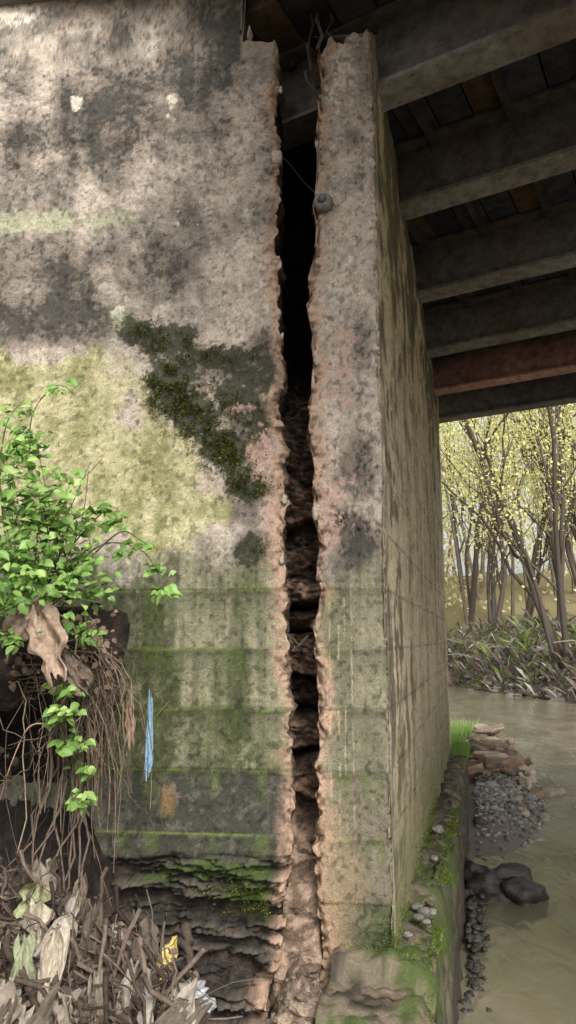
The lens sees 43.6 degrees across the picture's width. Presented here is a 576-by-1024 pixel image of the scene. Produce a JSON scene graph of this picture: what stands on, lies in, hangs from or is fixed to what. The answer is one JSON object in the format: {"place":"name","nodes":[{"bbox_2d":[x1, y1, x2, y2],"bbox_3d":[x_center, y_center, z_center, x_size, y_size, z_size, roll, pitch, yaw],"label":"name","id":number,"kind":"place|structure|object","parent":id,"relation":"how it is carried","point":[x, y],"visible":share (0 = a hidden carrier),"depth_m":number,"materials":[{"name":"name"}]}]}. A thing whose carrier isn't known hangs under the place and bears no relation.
{"place":"outdoors","nodes":[
{"label":"outdoors","id":0,"kind":"place"},
{"bbox_2d":[440,403,575,575],"label":"sky","id":1,"kind":"structure","parent":0,"point":[471,547],"materials":[{"name":"white"}]},
{"bbox_2d":[444,570,575,855],"bbox_3d":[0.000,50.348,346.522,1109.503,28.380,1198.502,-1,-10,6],"label":"ground","id":2,"kind":"structure","parent":0,"point":[487,846],"depth_m":41.02,"materials":[{"name":"brown soil"}]},
{"bbox_2d":[0,847,252,1023],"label":"driftwood","id":3,"kind":"object","parent":2,"relation":"on","point":[121,953],"visible":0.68,"depth_m":2.42,"materials":[{"name":"wood"}]},
{"bbox_2d":[9,931,36,1000],"bbox_3d":[-0.871,1.537,2.361,0.086,0.261,0.128,4,-11,-22],"label":"torn cloth","id":4,"kind":"object","parent":3,"relation":"attached to","point":[23,952],"visible":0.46,"depth_m":2.39,"materials":[{"name":"fabric"}]},
{"bbox_2d":[13,883,50,918],"bbox_3d":[-1.030,1.571,2.912,0.121,0.144,0.118,-1,-10,6],"label":"torn cloth","id":5,"kind":"object","parent":3,"relation":"on","point":[21,908],"visible":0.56,"depth_m":2.92,"materials":[{"name":"fabric"}]},
{"bbox_2d":[23,897,54,944],"bbox_3d":[-0.936,1.575,2.697,0.115,0.222,0.160,3,-10,-15],"label":"torn cloth","id":6,"kind":"object","parent":3,"relation":"attached to","point":[42,910],"visible":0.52,"depth_m":2.72,"materials":[{"name":"fabric"}]},
{"bbox_2d":[37,918,69,1004],"bbox_3d":[-0.753,1.515,2.299,0.095,0.357,0.236,3,-10,-15],"label":"dead leaf","id":7,"kind":"object","parent":3,"relation":"attached to","point":[53,956],"visible":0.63,"depth_m":2.34,"materials":[{"name":"plant"}]},
{"bbox_2d":[0,855,212,1023],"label":"rag litter","id":8,"kind":"object","parent":3,"relation":"on","point":[190,1009],"visible":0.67,"depth_m":2.22,"materials":[{"name":"fabric"}]},
{"bbox_2d":[157,935,177,979],"bbox_3d":[-0.472,1.749,2.806,0.093,0.168,0.034,7,-12,-36],"label":"yellow wrapper","id":9,"kind":"object","parent":3,"relation":"attached to","point":[173,938],"visible":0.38,"depth_m":2.82,"materials":[{"name":"plastic"}]},
{"bbox_2d":[187,978,209,1004],"bbox_3d":[-0.356,1.696,2.499,0.161,0.112,0.112,3,-10,-18],"label":"plastic bag","id":10,"kind":"object","parent":3,"relation":"on","point":[202,988],"visible":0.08,"depth_m":2.50,"materials":[{"name":"white plastic"}]},
{"bbox_2d":[201,997,216,1012],"bbox_3d":[-0.305,1.722,2.495,0.137,0.077,0.080,8,-13,-37],"label":"plastic bag","id":11,"kind":"object","parent":3,"relation":"on","point":[214,1006],"visible":0.09,"depth_m":2.50,"materials":[{"name":"white plastic"}]},
{"bbox_2d":[0,602,288,1017],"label":"soil bank","id":12,"kind":"structure","parent":2,"relation":"on","point":[119,623],"depth_m":3.82,"materials":[{"name":"brown soil"}]},
{"bbox_2d":[0,637,169,909],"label":"hanging roots","id":13,"kind":"object","parent":12,"relation":"hanging from","point":[104,725],"visible":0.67,"depth_m":3.36,"materials":[{"name":"brown plant"}]},
{"bbox_2d":[125,699,135,749],"bbox_3d":[-0.777,1.038,3.522,0.058,0.242,0.046,-6,-12,32],"label":"torn cloth","id":14,"kind":"object","parent":13,"relation":"hanging from","point":[130,736],"visible":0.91,"depth_m":3.52,"materials":[{"name":"fabric"}]},
{"bbox_2d":[144,689,152,781],"bbox_3d":[-0.683,1.097,3.551,0.040,0.435,0.063,4,-11,-23],"label":"blue rag","id":15,"kind":"object","parent":13,"relation":"hanging from","point":[148,755],"visible":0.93,"depth_m":3.55,"materials":[{"name":"fabric"}]},
{"bbox_2d":[0,378,182,816],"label":"bramble bush","id":16,"kind":"object","parent":12,"relation":"on","point":[27,590],"visible":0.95,"depth_m":3.35,"materials":[{"name":"green plant"}]},
{"bbox_2d":[2,595,43,640],"bbox_3d":[-1.163,0.471,3.156,0.166,0.214,0.064,1,-10,-6],"label":"torn cloth","id":17,"kind":"object","parent":16,"relation":"attached to","point":[18,623],"visible":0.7,"depth_m":3.15,"materials":[{"name":"fabric"}]},
{"bbox_2d":[26,602,67,689],"bbox_3d":[-1.044,0.577,3.116,0.184,0.388,0.112,2,-10,-14],"label":"torn cloth","id":18,"kind":"object","parent":16,"relation":"attached to","point":[47,644],"visible":0.99,"depth_m":3.12,"materials":[{"name":"fabric"}]},
{"bbox_2d":[61,649,93,696],"bbox_3d":[-0.960,0.723,3.242,0.166,0.207,0.084,-1,-10,6],"label":"torn cloth","id":19,"kind":"object","parent":16,"relation":"attached to","point":[71,661],"visible":0.81,"depth_m":3.24,"materials":[{"name":"fabric"}]},
{"bbox_2d":[84,609,108,666],"bbox_3d":[-0.919,0.611,3.463,0.163,0.286,0.045,-2,-10,11],"label":"torn cloth","id":20,"kind":"object","parent":16,"relation":"attached to","point":[99,650],"visible":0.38,"depth_m":3.46,"materials":[{"name":"fabric"}]},
{"bbox_2d":[0,608,210,1023],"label":"dead leaves","id":21,"kind":"object","parent":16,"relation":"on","point":[85,675],"visible":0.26,"depth_m":3.17,"materials":[{"name":"plant"}]},
{"bbox_2d":[0,0,469,1023],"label":"bridge abutment","id":22,"kind":"object","parent":2,"relation":"on","point":[144,180],"visible":0.88,"depth_m":4.31,"materials":[{"name":"concrete"}]},
{"bbox_2d":[102,315,464,1021],"bbox_3d":[0.648,1.170,6.931,1.910,3.772,8.177,-3,-10,15],"label":"moss","id":23,"kind":"object","parent":22,"relation":"on","point":[244,477],"visible":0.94,"depth_m":4.21,"materials":[{"name":"green plant"}]},
{"bbox_2d":[0,0,575,423],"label":"bridge deck","id":24,"kind":"structure","parent":22,"relation":"on","point":[478,99],"depth_m":5.83,"materials":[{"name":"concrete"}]},
{"bbox_2d":[247,25,334,564],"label":"mortar lumps","id":25,"kind":"object","parent":22,"relation":"attached to","point":[277,156],"visible":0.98,"depth_m":4.37,"materials":[{"name":"concrete"}]},
{"bbox_2d":[282,12,334,652],"bbox_3d":[0.130,-1.382,4.452,0.373,4.424,0.349,-1,-10,6],"label":"bent rebar","id":26,"kind":"object","parent":22,"relation":"attached to","point":[318,45],"visible":0.88,"depth_m":4.56,"materials":[{"name":"metal"}]},
{"bbox_2d":[313,193,332,211],"bbox_3d":[0.211,-1.873,4.360,0.112,0.116,0.114,7,-12,-36],"label":"anchor bolt","id":27,"kind":"object","parent":22,"relation":"attached to","point":[322,202],"visible":1,"depth_m":4.32,"materials":[{"name":"metal"}]},
{"bbox_2d":[361,985,406,1001],"bbox_3d":[0.428,2.154,3.219,0.203,0.058,0.042,-1,-10,6],"label":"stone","id":28,"kind":"object","parent":22,"relation":"on","point":[380,993],"visible":1,"depth_m":3.21,"materials":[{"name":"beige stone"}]},
{"bbox_2d":[403,824,443,937],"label":"ledge pebbles","id":29,"kind":"object","parent":22,"relation":"on","point":[422,914],"visible":1,"depth_m":4.09,"materials":[{"name":"grey stone"}]},
{"bbox_2d":[270,954,322,1023],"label":"mud mound","id":30,"kind":"object","parent":2,"relation":"on","point":[301,982],"visible":0.36,"depth_m":3.53,"materials":[{"name":"brown soil"}]},
{"bbox_2d":[265,963,324,1023],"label":"crumbled concrete","id":31,"kind":"object","parent":30,"relation":"on","point":[303,1011],"visible":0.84,"depth_m":3.43,"materials":[{"name":"beige concrete"}]},
{"bbox_2d":[441,453,470,548],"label":"deciduous tree","id":32,"kind":"object","parent":2,"relation":"on","point":[453,490],"visible":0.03,"depth_m":50.21,"materials":[{"name":"yellow plant"}]},
{"bbox_2d":[439,423,477,518],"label":"deciduous tree","id":33,"kind":"object","parent":2,"relation":"on","point":[454,469],"visible":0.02,"depth_m":61.43,"materials":[{"name":"yellow plant"}]},
{"bbox_2d":[439,422,483,592],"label":"deciduous tree","id":34,"kind":"object","parent":2,"relation":"on","point":[455,519],"visible":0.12,"depth_m":68.95,"materials":[{"name":"yellow plant"}]},
{"bbox_2d":[447,717,509,768],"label":"grass","id":35,"kind":"structure","parent":2,"relation":"on","point":[460,732],"depth_m":15.44,"materials":[{"name":"green plant"}]},
{"bbox_2d":[439,409,569,621],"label":"deciduous tree","id":36,"kind":"object","parent":2,"relation":"on","point":[471,602],"visible":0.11,"depth_m":57.78,"materials":[{"name":"yellow plant"}]},
{"bbox_2d":[439,409,570,630],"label":"deciduous tree","id":37,"kind":"object","parent":2,"relation":"on","point":[491,599],"visible":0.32,"depth_m":46.81,"materials":[{"name":"yellow plant"}]},
{"bbox_2d":[439,405,575,623],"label":"distant trees","id":38,"kind":"object","parent":2,"relation":"on","point":[451,548],"visible":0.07,"depth_m":67.18,"materials":[{"name":"brown plant"}]},
{"bbox_2d":[439,403,575,630],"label":"deciduous tree","id":39,"kind":"object","parent":2,"relation":"on","point":[562,525],"visible":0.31,"depth_m":41.55,"materials":[{"name":"yellow plant"}]},
{"bbox_2d":[440,403,575,670],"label":"deciduous tree","id":40,"kind":"object","parent":2,"relation":"on","point":[518,544],"visible":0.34,"depth_m":33.66,"materials":[{"name":"yellow plant"}]},
{"bbox_2d":[447,608,575,701],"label":"bank brush","id":41,"kind":"object","parent":2,"relation":"on","point":[547,692],"visible":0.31,"depth_m":37.35,"materials":[{"name":"leaf"},{"name":"grass"},{"name":"twigs"}]},
{"bbox_2d":[472,771,550,862],"bbox_3d":[3.466,4.406,11.092,1.207,0.521,5.867,-3,-10,16],"label":"gravel bar","id":42,"kind":"object","parent":2,"relation":"on","point":[502,785],"visible":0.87,"depth_m":10.49,"materials":[{"name":"grey gravel"}]},
{"bbox_2d":[464,724,565,798],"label":"broken concrete slabs","id":43,"kind":"structure","parent":2,"relation":"on","point":[489,754],"depth_m":12.19,"materials":[{"name":"brown concrete"}]},
{"bbox_2d":[467,405,575,594],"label":"deciduous tree","id":44,"kind":"object","parent":2,"relation":"on","point":[530,475],"visible":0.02,"depth_m":67.06,"materials":[{"name":"yellow plant"}]},
{"bbox_2d":[477,404,575,510],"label":"deciduous tree","id":45,"kind":"object","parent":2,"relation":"on","point":[573,445],"visible":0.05,"depth_m":46.06,"materials":[{"name":"yellow plant"}]},
{"bbox_2d":[481,404,575,584],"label":"deciduous tree","id":46,"kind":"object","parent":2,"relation":"on","point":[571,561],"visible":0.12,"depth_m":46.40,"materials":[{"name":"yellow plant"}]},
{"bbox_2d":[507,404,575,620],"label":"deciduous tree","id":47,"kind":"object","parent":2,"relation":"on","point":[529,602],"visible":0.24,"depth_m":51.83,"materials":[{"name":"yellow plant"}]},
{"bbox_2d":[542,403,575,446],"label":"deciduous tree","id":48,"kind":"object","parent":2,"relation":"on","point":[568,418],"visible":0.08,"depth_m":60.41,"materials":[{"name":"yellow plant"}]},
{"bbox_2d":[548,455,575,542],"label":"deciduous tree","id":49,"kind":"object","parent":2,"relation":"on","point":[568,485],"visible":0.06,"depth_m":56.95,"materials":[{"name":"yellow plant"}]},
{"bbox_2d":[448,686,575,1023],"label":"river water","id":50,"kind":"structure","parent":0,"point":[528,959],"depth_m":7.16,"materials":[{"name":"brown liquid"}]},
{"bbox_2d":[458,892,491,1012],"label":"wet pebbles","id":51,"kind":"object","parent":50,"relation":"on","point":[474,929],"visible":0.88,"depth_m":6.14,"materials":[{"name":"stone"}]},
{"bbox_2d":[464,857,549,906],"bbox_3d":[2.126,3.897,7.356,0.966,0.557,0.669,-6,-12,32],"label":"dark boulder","id":52,"kind":"object","parent":50,"relation":"in","point":[514,882],"visible":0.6,"depth_m":7.27,"materials":[{"name":"stone"}]}
]}

